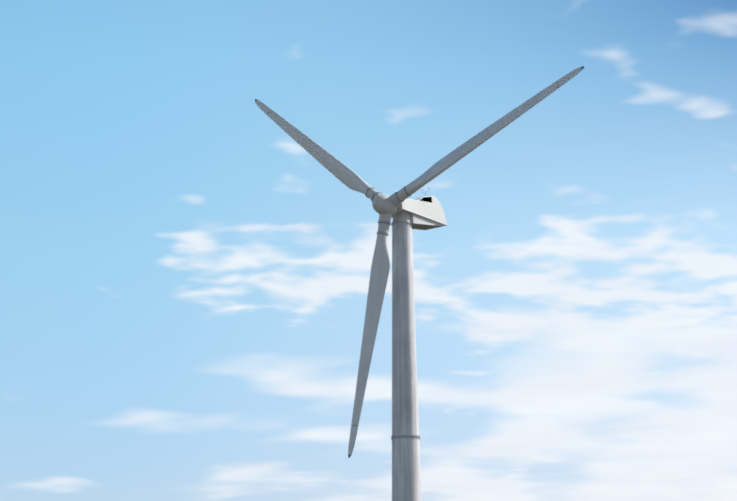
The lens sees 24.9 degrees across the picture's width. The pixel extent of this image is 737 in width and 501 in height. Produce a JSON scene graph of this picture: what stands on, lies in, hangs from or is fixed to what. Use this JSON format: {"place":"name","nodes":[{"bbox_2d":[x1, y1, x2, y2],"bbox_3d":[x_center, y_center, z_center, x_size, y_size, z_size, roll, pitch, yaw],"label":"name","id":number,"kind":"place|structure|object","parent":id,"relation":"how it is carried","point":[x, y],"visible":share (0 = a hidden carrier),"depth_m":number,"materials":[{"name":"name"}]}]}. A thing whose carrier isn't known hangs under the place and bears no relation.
{"place":"outdoors","nodes":[
{"label":"outdoors","id":0,"kind":"place"},
{"bbox_2d":[0,0,736,500],"label":"sky","id":1,"kind":"structure","parent":0,"point":[184,286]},
{"bbox_3d":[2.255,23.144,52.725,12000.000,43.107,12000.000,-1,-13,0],"label":"ground","id":2,"kind":"structure","parent":0,"visible":0},
{"bbox_2d":[391,221,420,500],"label":"turbine tower","id":3,"kind":"structure","parent":2,"relation":"on","point":[406,473],"depth_m":96.81,"materials":[{"name":"silver metal"}]},
{"bbox_2d":[391,208,446,229],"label":"nacelle underside","id":4,"kind":"object","parent":3,"relation":"on","point":[419,222],"visible":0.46,"depth_m":99.55,"materials":[{"name":"grey metal"}]},
{"bbox_2d":[398,196,445,223],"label":"nacelle","id":5,"kind":"object","parent":3,"relation":"on","point":[430,207],"visible":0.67,"depth_m":100.34,"materials":[{"name":"white metal"}]},
{"bbox_2d":[365,185,411,235],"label":"rotor hub","id":6,"kind":"object","parent":5,"relation":"attached to","point":[385,206],"visible":0.88,"depth_m":98.02,"materials":[{"name":"paint"}]},
{"bbox_2d":[255,99,370,193],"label":"rotor blade","id":7,"kind":"object","parent":6,"relation":"attached to","point":[344,174],"visible":0.98,"depth_m":103.26,"materials":[{"name":"grey metal"}]},
{"bbox_2d":[348,234,389,457],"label":"rotor blade","id":8,"kind":"object","parent":6,"relation":"attached to","point":[380,269],"visible":1,"depth_m":97.27,"materials":[{"name":"grey metal"}]},
{"bbox_2d":[406,66,583,194],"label":"rotor blade","id":9,"kind":"object","parent":6,"relation":"attached to","point":[446,162],"visible":1,"depth_m":94.82,"materials":[{"name":"grey metal"}]}
]}

